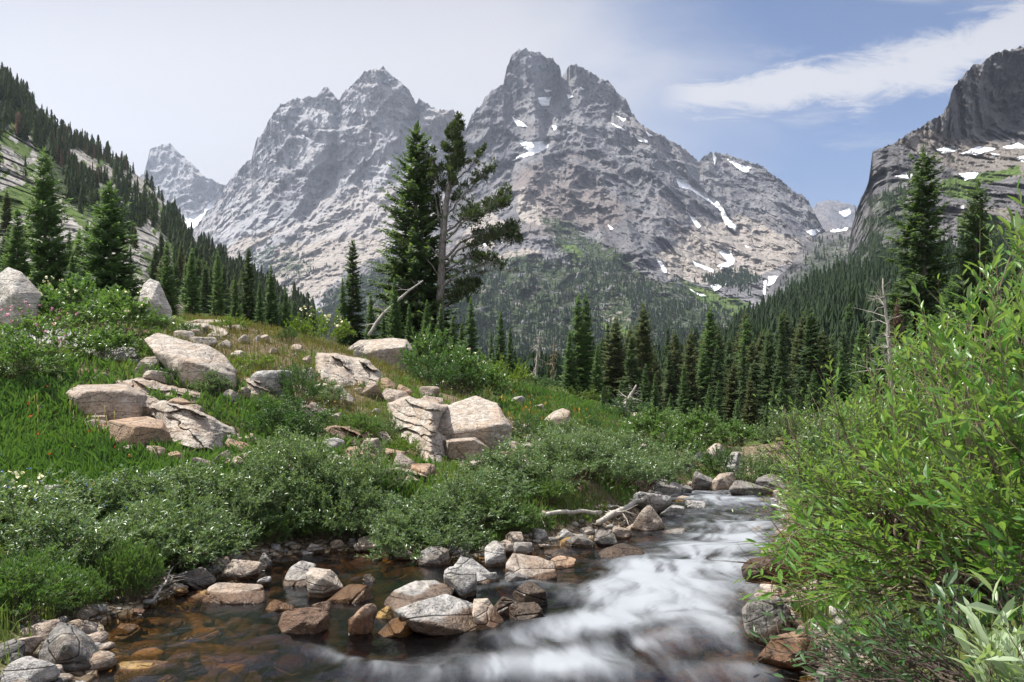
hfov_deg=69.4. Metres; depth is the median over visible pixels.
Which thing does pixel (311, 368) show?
rock
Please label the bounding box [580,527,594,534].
rock
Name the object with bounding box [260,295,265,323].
fir tree
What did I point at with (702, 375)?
spruce tree
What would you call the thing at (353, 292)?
fir tree
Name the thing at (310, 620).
rock
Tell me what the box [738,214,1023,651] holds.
willow shrub
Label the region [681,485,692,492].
rock
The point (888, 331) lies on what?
dead trunk
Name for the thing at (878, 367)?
fir tree
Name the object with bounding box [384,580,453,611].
boulder
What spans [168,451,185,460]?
rock
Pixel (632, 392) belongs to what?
dead trunk
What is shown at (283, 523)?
shrub
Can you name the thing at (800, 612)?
meadow grass
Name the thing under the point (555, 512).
driftwood log
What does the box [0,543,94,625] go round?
shrub
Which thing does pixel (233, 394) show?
rock
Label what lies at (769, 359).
spruce tree
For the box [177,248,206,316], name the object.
fir tree
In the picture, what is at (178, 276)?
fir tree
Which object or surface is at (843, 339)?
spruce tree
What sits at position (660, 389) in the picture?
spruce tree
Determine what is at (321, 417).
shrub
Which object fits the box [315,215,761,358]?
forest
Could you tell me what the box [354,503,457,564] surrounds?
willow shrub
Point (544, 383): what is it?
shrub
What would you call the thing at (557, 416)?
boulder
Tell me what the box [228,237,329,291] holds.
forest
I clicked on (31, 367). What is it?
shrub
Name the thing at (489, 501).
shrub
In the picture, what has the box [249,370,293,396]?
boulder
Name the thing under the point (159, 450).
rock
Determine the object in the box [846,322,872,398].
spruce tree
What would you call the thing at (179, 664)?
streambed cobbles
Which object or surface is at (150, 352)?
shrub
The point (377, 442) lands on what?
rock
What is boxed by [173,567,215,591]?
rock
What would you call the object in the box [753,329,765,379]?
spruce tree
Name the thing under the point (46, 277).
cream blossoms
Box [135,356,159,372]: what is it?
rock
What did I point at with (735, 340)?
spruce tree
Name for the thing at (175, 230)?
forest
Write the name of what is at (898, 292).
spruce tree
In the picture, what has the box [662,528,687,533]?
rock
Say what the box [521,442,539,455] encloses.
rock outcrop
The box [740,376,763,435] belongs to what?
fir tree
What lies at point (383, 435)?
rock
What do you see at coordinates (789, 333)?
spruce tree
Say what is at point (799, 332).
spruce tree
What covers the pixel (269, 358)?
shrub
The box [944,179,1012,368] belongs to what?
fir tree
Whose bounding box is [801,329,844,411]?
spruce tree
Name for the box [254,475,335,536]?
willow shrub
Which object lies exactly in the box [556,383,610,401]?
shrub
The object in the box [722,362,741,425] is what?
spruce tree
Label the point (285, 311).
fir tree
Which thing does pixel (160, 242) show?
fir tree
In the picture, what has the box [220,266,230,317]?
fir tree
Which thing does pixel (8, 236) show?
fir tree
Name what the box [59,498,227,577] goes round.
willow shrub
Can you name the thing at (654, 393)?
fir tree
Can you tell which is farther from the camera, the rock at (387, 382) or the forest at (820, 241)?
the forest at (820, 241)
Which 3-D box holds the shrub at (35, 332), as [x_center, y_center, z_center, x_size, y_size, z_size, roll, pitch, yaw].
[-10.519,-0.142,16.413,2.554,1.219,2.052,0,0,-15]
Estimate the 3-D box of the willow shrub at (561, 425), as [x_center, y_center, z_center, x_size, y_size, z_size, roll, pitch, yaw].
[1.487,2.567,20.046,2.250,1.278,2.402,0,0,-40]
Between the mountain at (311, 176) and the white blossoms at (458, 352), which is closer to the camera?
the white blossoms at (458, 352)
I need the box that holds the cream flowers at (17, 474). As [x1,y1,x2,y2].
[8,469,43,490]
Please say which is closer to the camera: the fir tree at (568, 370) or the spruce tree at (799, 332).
the fir tree at (568, 370)
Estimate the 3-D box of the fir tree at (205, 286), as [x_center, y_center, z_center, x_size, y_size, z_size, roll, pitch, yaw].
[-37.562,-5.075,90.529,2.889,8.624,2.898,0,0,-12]
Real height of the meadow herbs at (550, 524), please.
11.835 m
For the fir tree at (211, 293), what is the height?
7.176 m
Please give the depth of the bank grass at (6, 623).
5.34 m
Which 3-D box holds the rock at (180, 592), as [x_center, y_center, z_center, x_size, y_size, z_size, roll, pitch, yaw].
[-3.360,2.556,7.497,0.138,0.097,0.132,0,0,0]
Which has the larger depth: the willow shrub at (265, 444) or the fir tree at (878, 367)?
the fir tree at (878, 367)
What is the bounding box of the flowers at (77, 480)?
[0,453,178,508]
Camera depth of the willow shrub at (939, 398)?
13.59 m
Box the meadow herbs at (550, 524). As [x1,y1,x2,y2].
[0,310,1022,611]
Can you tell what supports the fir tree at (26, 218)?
on the hillside
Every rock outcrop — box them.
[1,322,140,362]
[116,377,201,401]
[150,400,238,452]
[173,317,227,335]
[246,378,277,400]
[284,402,323,419]
[315,353,382,386]
[324,425,373,445]
[344,446,377,464]
[387,396,447,461]
[388,468,437,483]
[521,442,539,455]
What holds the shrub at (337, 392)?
on the ground at (108, 622)
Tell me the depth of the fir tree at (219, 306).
45.91 m
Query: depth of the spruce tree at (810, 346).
70.65 m
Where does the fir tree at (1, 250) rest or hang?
on the hillside
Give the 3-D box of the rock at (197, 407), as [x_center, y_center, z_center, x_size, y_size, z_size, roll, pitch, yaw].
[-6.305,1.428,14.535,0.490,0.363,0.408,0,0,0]
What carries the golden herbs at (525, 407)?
on the ground at (108, 622)
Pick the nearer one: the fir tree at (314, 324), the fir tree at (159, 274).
the fir tree at (159, 274)
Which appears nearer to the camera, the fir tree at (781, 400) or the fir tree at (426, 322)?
the fir tree at (426, 322)
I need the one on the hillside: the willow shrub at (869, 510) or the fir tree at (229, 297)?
the fir tree at (229, 297)
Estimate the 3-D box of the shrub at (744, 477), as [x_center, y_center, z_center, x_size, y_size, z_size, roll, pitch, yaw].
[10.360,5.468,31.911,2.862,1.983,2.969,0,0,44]
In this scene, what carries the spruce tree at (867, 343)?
on the ground at (108, 622)
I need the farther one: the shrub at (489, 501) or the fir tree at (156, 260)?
the fir tree at (156, 260)
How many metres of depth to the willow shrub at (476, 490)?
10.91 m
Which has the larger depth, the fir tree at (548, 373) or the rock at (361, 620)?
the fir tree at (548, 373)
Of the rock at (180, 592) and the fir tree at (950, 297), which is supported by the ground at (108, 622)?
the fir tree at (950, 297)
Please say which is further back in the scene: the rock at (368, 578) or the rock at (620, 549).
the rock at (620, 549)
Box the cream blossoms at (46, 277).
[27,276,142,311]
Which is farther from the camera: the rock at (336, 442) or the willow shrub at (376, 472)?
the rock at (336, 442)
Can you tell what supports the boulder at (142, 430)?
on the ground at (108, 622)
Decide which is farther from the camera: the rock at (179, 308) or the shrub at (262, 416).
the rock at (179, 308)
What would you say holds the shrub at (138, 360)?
on the ground at (108, 622)
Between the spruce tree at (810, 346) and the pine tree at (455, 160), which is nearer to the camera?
the pine tree at (455, 160)
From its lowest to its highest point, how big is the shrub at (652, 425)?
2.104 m
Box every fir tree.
[0,190,14,231]
[0,206,41,288]
[0,226,11,271]
[0,235,7,272]
[5,145,82,300]
[21,210,33,237]
[61,181,149,302]
[63,253,78,306]
[64,230,74,266]
[68,229,87,280]
[82,221,92,266]
[126,246,134,280]
[130,221,133,243]
[131,228,139,249]
[143,244,160,280]
[148,258,156,279]
[154,257,164,287]
[157,233,164,259]
[158,240,182,316]
[171,246,176,275]
[172,265,181,305]
[173,263,182,290]
[176,250,184,285]
[177,244,184,272]
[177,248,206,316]
[180,263,190,301]
[183,251,188,278]
[193,256,207,314]
[194,245,199,260]
[199,265,212,314]
[205,251,228,318]
[206,278,213,310]
[208,265,215,300]
[219,265,227,289]
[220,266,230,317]
[226,286,232,314]
[228,274,241,319]
[229,280,242,317]
[237,290,242,313]
[238,248,256,322]
[253,280,266,327]
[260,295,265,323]
[261,266,283,328]
[272,299,280,327]
[278,287,291,329]
[278,301,282,322]
[281,304,291,329]
[290,300,297,320]
[291,303,298,325]
[301,303,308,335]
[308,308,317,336]
[335,277,352,346]
[336,239,366,345]
[360,292,380,339]
[378,313,386,338]
[385,278,403,338]
[404,304,414,345]
[418,299,434,364]
[431,303,450,359]
[446,315,458,353]
[456,323,465,351]
[461,297,480,362]
[486,332,495,368]
[493,310,508,373]
[503,326,516,376]
[546,367,553,385]
[558,295,593,394]
[559,330,582,389]
[570,293,605,395]
[589,343,609,401]
[601,388,605,405]
[605,385,613,404]
[617,383,623,408]
[619,334,642,412]
[637,364,652,415]
[648,374,661,416]
[667,393,673,411]
[674,364,694,418]
[699,385,720,441]
[713,380,728,421]
[718,414,728,443]
[729,401,745,445]
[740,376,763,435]
[757,406,772,443]
[764,383,777,426]
[772,379,788,436]
[790,397,802,438]
[799,374,809,410]
[803,368,823,430]
[823,392,833,416]
[830,346,856,407]
[849,368,857,402]
[852,346,871,404]
[861,144,964,378]
[868,342,886,397]
[887,299,905,394]
[889,321,921,401]
[921,277,973,382]
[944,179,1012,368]
[1002,260,1023,363]
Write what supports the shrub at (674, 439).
on the ground at (108, 622)
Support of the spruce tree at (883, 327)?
on the ground at (108, 622)
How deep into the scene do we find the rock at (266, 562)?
9.03 m
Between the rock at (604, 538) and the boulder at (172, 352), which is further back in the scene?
the boulder at (172, 352)
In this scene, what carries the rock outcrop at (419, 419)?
on the ground at (108, 622)
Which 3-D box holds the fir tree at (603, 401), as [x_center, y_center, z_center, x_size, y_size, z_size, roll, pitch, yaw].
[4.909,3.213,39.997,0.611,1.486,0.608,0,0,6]
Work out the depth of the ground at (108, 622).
10.26 m
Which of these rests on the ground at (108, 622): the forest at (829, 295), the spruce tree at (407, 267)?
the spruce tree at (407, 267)
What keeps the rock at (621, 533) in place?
on the stream
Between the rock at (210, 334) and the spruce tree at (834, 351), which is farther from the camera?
the spruce tree at (834, 351)
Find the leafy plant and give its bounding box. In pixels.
[943,568,1023,681]
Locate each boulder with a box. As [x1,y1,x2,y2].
[0,267,40,327]
[0,656,59,681]
[21,619,59,643]
[36,622,102,674]
[66,384,146,420]
[108,416,170,447]
[138,279,171,320]
[142,395,159,415]
[144,333,236,390]
[201,582,265,609]
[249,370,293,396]
[283,561,315,585]
[305,568,343,597]
[348,338,413,369]
[358,535,386,552]
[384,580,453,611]
[394,594,475,635]
[438,396,511,452]
[443,566,476,598]
[444,437,489,459]
[454,556,490,583]
[458,458,487,466]
[472,598,503,629]
[505,532,523,542]
[506,553,556,579]
[544,408,569,428]
[630,505,664,532]
[634,492,671,512]
[710,472,734,490]
[724,452,743,480]
[741,556,791,586]
[742,599,790,652]
[755,631,820,670]
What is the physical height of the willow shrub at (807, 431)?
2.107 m
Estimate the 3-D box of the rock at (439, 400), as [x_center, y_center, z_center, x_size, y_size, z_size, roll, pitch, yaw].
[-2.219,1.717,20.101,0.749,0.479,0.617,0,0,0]
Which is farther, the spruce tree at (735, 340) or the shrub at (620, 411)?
the spruce tree at (735, 340)
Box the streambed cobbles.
[110,494,773,681]
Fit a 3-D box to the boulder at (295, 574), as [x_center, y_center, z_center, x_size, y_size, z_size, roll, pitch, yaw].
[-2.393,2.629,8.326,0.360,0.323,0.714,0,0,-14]
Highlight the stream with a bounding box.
[147,489,787,681]
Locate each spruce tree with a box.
[355,120,474,354]
[599,340,605,364]
[601,317,629,400]
[602,337,607,365]
[604,321,610,361]
[622,326,634,368]
[624,302,668,409]
[640,316,652,370]
[650,355,666,411]
[661,327,671,385]
[661,347,681,401]
[662,350,678,413]
[663,330,686,388]
[677,327,703,417]
[691,347,715,413]
[692,349,699,381]
[695,306,726,404]
[695,331,724,385]
[707,345,728,423]
[708,325,728,398]
[713,353,747,417]
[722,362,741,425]
[724,339,737,372]
[731,334,739,372]
[733,309,751,380]
[733,340,764,416]
[734,342,753,423]
[734,360,763,424]
[735,318,758,388]
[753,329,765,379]
[754,328,779,426]
[762,351,800,424]
[768,313,795,427]
[772,338,777,368]
[773,309,795,370]
[786,311,813,395]
[790,312,831,411]
[790,339,797,388]
[790,364,806,409]
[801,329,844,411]
[804,308,817,345]
[827,334,847,396]
[835,329,852,390]
[836,342,847,375]
[840,303,854,341]
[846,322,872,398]
[847,333,854,376]
[850,335,860,388]
[862,325,872,342]
[863,336,875,377]
[871,323,885,361]
[879,285,908,382]
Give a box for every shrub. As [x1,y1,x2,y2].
[0,307,103,356]
[0,325,78,378]
[0,353,68,374]
[0,463,98,535]
[0,489,110,566]
[0,537,91,595]
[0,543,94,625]
[4,470,139,539]
[4,499,182,575]
[33,554,114,616]
[35,272,123,330]
[44,278,120,316]
[54,463,189,523]
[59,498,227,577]
[62,284,178,338]
[64,321,150,357]
[82,532,169,602]
[110,482,230,551]
[112,459,246,506]
[127,502,260,567]
[134,314,169,327]
[144,336,179,356]
[144,361,188,376]
[150,524,213,572]
[165,321,206,331]
[172,464,286,518]
[187,367,234,394]
[187,487,273,551]
[209,312,252,329]
[211,449,313,503]
[227,422,326,470]
[233,348,278,367]
[235,403,316,436]
[239,430,363,495]
[241,392,282,410]
[241,506,300,542]
[250,391,340,428]
[254,406,288,425]
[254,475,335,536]
[268,358,328,404]
[274,325,298,342]
[278,304,356,343]
[278,365,302,374]
[280,417,326,438]
[281,457,376,510]
[292,505,350,539]
[299,476,387,542]
[303,379,350,404]
[318,433,417,492]
[327,407,387,438]
[338,489,434,538]
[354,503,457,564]
[362,488,480,545]
[369,410,403,436]
[380,430,423,454]
[394,365,420,375]
[394,504,497,557]
[396,323,460,381]
[407,349,472,392]
[414,464,517,526]
[420,340,492,397]
[445,463,541,500]
[447,497,529,531]
[448,349,515,403]
[456,440,548,482]
[459,482,512,515]
[484,349,535,391]
[484,498,546,537]
[493,456,589,488]
[497,425,570,458]
[510,418,551,442]
[515,412,542,421]
[521,427,612,478]
[523,372,565,388]
[524,474,575,503]
[536,413,601,442]
[542,426,629,479]
[546,424,619,460]
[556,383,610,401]
[573,424,648,455]
[579,415,604,434]
[581,444,656,484]
[596,447,667,486]
[599,395,657,417]
[605,427,663,456]
[618,403,682,441]
[620,447,684,492]
[628,439,689,485]
[648,407,700,434]
[648,422,706,457]
[652,440,702,479]
[670,404,729,441]
[696,443,747,473]
[698,416,765,445]
[717,444,781,483]
[730,503,1023,681]
[731,370,911,549]
[733,306,999,591]
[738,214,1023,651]
[745,452,802,483]
[749,405,818,449]
[773,410,909,522]
[779,400,879,469]
[780,398,894,480]
[785,389,963,542]
[789,410,834,463]
[876,387,936,419]
[893,362,1022,474]
[899,177,1023,623]
[919,403,1023,490]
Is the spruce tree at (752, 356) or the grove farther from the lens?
the grove
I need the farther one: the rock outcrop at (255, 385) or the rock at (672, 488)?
the rock at (672, 488)
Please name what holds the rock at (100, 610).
on the ground at (108, 622)
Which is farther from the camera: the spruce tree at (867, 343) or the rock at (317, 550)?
the spruce tree at (867, 343)
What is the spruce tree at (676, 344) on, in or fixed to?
on the ground at (108, 622)
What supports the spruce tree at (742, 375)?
on the ground at (108, 622)
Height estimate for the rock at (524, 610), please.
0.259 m
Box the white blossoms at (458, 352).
[423,334,485,373]
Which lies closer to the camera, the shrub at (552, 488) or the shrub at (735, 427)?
the shrub at (552, 488)
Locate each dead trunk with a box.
[362,280,422,336]
[529,332,547,376]
[546,338,561,381]
[611,385,641,413]
[852,277,899,391]
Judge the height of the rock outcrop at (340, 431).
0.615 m
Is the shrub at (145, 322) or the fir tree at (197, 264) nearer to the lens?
the shrub at (145, 322)
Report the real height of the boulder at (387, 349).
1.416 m
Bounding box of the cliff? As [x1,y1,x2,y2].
[845,46,1023,266]
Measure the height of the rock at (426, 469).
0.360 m
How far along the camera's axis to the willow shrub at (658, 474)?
19.51 m
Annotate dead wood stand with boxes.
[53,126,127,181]
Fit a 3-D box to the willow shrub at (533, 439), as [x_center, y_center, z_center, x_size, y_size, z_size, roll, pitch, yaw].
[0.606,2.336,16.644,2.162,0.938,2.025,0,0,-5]
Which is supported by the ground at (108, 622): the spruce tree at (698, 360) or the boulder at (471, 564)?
the spruce tree at (698, 360)
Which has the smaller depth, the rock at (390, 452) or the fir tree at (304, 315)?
the rock at (390, 452)
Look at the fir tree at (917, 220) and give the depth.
41.73 m
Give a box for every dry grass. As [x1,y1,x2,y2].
[0,313,950,626]
[165,312,419,437]
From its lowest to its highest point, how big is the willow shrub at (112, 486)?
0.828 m
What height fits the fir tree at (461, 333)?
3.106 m
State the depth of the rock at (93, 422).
13.21 m
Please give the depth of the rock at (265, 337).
22.77 m
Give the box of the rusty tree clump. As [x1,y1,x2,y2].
[14,111,23,134]
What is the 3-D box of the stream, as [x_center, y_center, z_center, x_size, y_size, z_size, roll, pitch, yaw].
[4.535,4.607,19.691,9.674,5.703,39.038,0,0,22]
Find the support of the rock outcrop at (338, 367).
on the ground at (108, 622)
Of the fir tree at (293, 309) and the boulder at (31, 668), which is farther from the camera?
the fir tree at (293, 309)
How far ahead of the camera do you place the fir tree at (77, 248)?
101.25 m
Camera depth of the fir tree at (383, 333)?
39.98 m
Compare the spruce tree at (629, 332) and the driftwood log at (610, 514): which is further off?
the spruce tree at (629, 332)
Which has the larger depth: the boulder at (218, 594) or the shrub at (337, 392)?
the shrub at (337, 392)
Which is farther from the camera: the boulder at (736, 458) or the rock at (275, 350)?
the boulder at (736, 458)
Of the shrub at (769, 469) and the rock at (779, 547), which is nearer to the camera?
the rock at (779, 547)
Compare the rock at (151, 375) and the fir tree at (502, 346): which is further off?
the fir tree at (502, 346)
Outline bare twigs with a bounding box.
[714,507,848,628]
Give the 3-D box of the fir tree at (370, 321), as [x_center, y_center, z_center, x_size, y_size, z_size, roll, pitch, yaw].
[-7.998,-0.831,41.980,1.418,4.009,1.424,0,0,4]
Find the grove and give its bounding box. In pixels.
[701,265,759,287]
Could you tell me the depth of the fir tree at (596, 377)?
51.89 m
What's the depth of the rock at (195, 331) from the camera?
21.80 m
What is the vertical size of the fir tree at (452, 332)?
3.049 m
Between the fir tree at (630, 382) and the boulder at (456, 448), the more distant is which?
the fir tree at (630, 382)
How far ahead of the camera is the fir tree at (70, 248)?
132.18 m
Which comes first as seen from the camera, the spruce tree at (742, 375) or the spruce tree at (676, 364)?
the spruce tree at (742, 375)
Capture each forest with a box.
[0,62,317,335]
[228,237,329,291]
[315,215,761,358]
[477,308,843,364]
[509,347,626,395]
[655,222,1023,382]
[772,231,848,295]
[846,140,1023,263]
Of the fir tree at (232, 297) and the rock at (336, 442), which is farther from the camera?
the fir tree at (232, 297)
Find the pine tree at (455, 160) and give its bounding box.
[384,111,523,331]
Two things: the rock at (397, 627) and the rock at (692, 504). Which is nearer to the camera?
the rock at (397, 627)
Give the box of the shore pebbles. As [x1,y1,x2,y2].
[0,478,921,681]
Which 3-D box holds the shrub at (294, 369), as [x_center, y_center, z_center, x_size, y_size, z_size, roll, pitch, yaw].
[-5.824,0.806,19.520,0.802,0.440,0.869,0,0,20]
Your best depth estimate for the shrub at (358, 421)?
16.20 m
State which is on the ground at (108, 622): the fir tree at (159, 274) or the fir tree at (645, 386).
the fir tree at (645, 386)
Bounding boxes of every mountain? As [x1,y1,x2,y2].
[140,143,225,228]
[193,66,465,312]
[318,48,825,357]
[764,227,851,305]
[812,200,856,230]
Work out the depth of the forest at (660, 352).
310.18 m
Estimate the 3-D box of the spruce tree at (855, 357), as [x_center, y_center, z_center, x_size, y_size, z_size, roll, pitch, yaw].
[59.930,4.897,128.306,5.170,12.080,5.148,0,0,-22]
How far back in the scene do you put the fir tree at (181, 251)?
229.12 m
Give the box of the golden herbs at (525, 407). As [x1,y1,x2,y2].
[488,386,604,438]
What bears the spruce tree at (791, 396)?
on the ground at (108, 622)
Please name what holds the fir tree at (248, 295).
on the ground at (108, 622)
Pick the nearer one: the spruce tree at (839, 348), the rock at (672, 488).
the rock at (672, 488)
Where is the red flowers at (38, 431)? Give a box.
[26,385,129,483]
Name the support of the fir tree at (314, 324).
on the hillside
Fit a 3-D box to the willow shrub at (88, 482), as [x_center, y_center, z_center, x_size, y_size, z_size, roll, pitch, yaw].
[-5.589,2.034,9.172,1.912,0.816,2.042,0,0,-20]
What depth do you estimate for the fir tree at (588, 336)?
54.84 m
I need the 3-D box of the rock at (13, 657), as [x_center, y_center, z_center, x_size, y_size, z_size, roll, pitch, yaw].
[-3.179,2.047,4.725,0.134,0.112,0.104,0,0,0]
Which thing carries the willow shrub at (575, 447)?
on the ground at (108, 622)
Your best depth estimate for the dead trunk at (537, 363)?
55.93 m
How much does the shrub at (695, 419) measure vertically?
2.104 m
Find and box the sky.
[0,0,1023,207]
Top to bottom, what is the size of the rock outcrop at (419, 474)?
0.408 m
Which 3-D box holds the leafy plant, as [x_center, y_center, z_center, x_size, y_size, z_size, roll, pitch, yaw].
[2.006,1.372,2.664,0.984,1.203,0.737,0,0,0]
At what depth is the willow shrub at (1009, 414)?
3.94 m
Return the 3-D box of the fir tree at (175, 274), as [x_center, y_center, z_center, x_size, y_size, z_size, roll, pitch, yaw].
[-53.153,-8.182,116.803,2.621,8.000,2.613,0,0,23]
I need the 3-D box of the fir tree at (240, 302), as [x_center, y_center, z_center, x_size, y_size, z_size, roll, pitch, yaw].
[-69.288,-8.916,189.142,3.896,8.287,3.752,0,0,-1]
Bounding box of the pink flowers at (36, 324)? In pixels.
[0,301,77,341]
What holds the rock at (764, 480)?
on the ground at (108, 622)
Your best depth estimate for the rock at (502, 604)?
6.47 m
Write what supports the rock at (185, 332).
on the ground at (108, 622)
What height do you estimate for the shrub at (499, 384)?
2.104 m
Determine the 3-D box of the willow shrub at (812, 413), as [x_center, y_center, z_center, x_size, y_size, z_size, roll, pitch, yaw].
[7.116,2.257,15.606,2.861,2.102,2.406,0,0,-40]
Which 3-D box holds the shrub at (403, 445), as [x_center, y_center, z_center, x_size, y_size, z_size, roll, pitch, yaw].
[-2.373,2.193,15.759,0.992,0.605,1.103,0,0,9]
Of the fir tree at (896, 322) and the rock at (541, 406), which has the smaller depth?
the rock at (541, 406)
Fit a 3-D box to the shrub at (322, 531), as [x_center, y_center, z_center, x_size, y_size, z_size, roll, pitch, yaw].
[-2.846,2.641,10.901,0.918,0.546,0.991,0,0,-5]
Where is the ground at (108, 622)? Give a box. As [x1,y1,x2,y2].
[0,300,1023,681]
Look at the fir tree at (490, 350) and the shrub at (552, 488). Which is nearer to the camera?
the shrub at (552, 488)
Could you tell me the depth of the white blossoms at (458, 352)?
25.06 m
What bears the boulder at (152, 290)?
on the ground at (108, 622)
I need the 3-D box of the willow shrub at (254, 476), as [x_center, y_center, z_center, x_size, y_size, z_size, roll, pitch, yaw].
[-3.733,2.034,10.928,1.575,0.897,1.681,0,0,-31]
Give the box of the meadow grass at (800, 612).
[0,310,1020,622]
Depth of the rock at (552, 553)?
10.09 m
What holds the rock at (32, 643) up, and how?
on the ground at (108, 622)
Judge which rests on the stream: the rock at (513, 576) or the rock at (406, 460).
the rock at (513, 576)
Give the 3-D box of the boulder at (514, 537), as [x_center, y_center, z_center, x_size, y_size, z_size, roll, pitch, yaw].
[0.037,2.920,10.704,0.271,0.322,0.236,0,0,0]
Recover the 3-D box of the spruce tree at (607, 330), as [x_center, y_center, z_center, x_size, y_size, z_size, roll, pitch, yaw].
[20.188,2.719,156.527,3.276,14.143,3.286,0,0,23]
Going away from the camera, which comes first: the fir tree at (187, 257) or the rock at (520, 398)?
the rock at (520, 398)
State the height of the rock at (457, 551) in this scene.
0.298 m
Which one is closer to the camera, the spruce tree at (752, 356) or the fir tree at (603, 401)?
the fir tree at (603, 401)
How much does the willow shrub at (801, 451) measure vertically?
2.107 m
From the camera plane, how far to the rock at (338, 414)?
17.22 m
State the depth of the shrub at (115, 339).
17.17 m
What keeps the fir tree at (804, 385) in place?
on the ground at (108, 622)
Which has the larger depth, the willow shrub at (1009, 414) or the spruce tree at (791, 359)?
the spruce tree at (791, 359)
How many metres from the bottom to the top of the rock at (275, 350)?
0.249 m
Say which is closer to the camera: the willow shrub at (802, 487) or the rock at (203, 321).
the willow shrub at (802, 487)
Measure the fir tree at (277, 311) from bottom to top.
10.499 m
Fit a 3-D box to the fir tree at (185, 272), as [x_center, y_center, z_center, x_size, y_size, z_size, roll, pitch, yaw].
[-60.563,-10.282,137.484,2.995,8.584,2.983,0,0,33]
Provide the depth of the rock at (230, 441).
13.19 m
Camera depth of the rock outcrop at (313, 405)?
16.89 m
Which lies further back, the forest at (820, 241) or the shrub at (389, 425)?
the forest at (820, 241)
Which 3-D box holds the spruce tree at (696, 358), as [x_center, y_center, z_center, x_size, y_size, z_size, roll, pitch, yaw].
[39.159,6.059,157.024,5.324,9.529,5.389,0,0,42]
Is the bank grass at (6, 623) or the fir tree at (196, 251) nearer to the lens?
the bank grass at (6, 623)
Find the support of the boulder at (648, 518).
in the stream
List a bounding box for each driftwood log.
[152,566,194,600]
[529,509,601,525]
[596,495,646,525]
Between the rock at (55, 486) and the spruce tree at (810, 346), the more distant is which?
the spruce tree at (810, 346)
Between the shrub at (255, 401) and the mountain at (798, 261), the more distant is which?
the mountain at (798, 261)
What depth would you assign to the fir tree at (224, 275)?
246.81 m
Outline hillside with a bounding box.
[0,93,300,330]
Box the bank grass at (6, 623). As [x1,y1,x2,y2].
[0,471,974,673]
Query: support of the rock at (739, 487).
on the ground at (108, 622)
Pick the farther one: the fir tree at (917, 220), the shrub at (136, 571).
the fir tree at (917, 220)
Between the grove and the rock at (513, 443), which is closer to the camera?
the rock at (513, 443)
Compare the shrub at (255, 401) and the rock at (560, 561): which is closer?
the rock at (560, 561)
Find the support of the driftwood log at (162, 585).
on the ground at (108, 622)
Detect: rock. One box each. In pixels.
[2,653,23,664]
[18,635,42,655]
[43,484,61,489]
[85,415,105,427]
[85,419,108,428]
[94,604,107,614]
[129,648,166,660]
[131,608,144,616]
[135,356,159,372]
[143,370,173,383]
[146,446,164,456]
[168,398,195,404]
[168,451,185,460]
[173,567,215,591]
[173,587,188,598]
[174,330,195,339]
[175,304,183,315]
[182,404,202,411]
[189,337,217,346]
[191,319,225,324]
[191,329,200,336]
[191,457,214,466]
[206,332,221,339]
[214,450,231,460]
[218,325,245,330]
[218,340,232,348]
[220,559,261,581]
[223,389,238,404]
[224,452,249,469]
[225,439,248,451]
[231,350,246,357]
[237,387,250,398]
[238,335,250,342]
[254,334,268,342]
[257,576,271,586]
[258,553,271,575]
[266,600,295,610]
[269,348,278,353]
[278,607,330,633]
[291,344,301,351]
[298,367,315,384]
[301,355,312,364]
[307,543,323,556]
[312,601,330,611]
[323,438,344,454]
[327,584,373,602]
[330,540,343,550]
[331,412,340,420]
[339,393,354,404]
[348,603,376,634]
[361,438,381,453]
[362,382,381,396]
[363,574,375,581]
[376,606,395,618]
[378,617,413,636]
[379,431,391,442]
[381,378,395,388]
[382,388,408,402]
[384,448,405,460]
[393,452,415,468]
[395,550,412,562]
[397,385,412,395]
[411,463,435,476]
[418,546,450,568]
[419,386,439,396]
[421,396,443,403]
[445,534,471,553]
[482,572,498,581]
[485,541,505,566]
[494,596,519,617]
[499,540,513,555]
[505,572,528,582]
[508,441,520,452]
[509,602,543,619]
[511,396,524,403]
[513,542,532,555]
[513,581,546,603]
[532,528,547,540]
[533,404,545,411]
[544,549,567,557]
[550,555,575,568]
[559,529,575,539]
[565,534,594,550]
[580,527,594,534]
[594,530,617,545]
[598,543,643,557]
[612,526,632,538]
[651,478,681,495]
[661,505,684,516]
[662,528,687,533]
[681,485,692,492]
[685,500,705,507]
[687,446,702,460]
[691,471,712,490]
[705,443,723,458]
[729,480,772,495]
[756,474,785,489]
[772,541,792,554]
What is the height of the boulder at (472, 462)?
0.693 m
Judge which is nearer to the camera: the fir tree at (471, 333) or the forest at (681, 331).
the fir tree at (471, 333)
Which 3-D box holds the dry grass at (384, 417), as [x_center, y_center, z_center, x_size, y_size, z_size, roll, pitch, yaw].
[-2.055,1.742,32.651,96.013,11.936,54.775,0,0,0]
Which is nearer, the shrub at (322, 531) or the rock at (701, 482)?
the shrub at (322, 531)
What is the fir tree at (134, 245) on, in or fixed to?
on the hillside
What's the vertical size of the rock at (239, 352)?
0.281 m
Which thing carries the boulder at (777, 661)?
on the ground at (108, 622)
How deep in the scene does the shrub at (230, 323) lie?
23.74 m
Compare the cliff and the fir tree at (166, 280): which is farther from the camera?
the cliff
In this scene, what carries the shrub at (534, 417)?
on the ground at (108, 622)
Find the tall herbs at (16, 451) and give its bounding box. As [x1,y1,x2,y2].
[0,347,632,572]
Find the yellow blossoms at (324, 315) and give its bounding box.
[299,305,342,326]
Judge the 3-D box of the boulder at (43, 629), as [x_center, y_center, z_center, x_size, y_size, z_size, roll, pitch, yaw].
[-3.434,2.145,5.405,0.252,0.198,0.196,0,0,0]

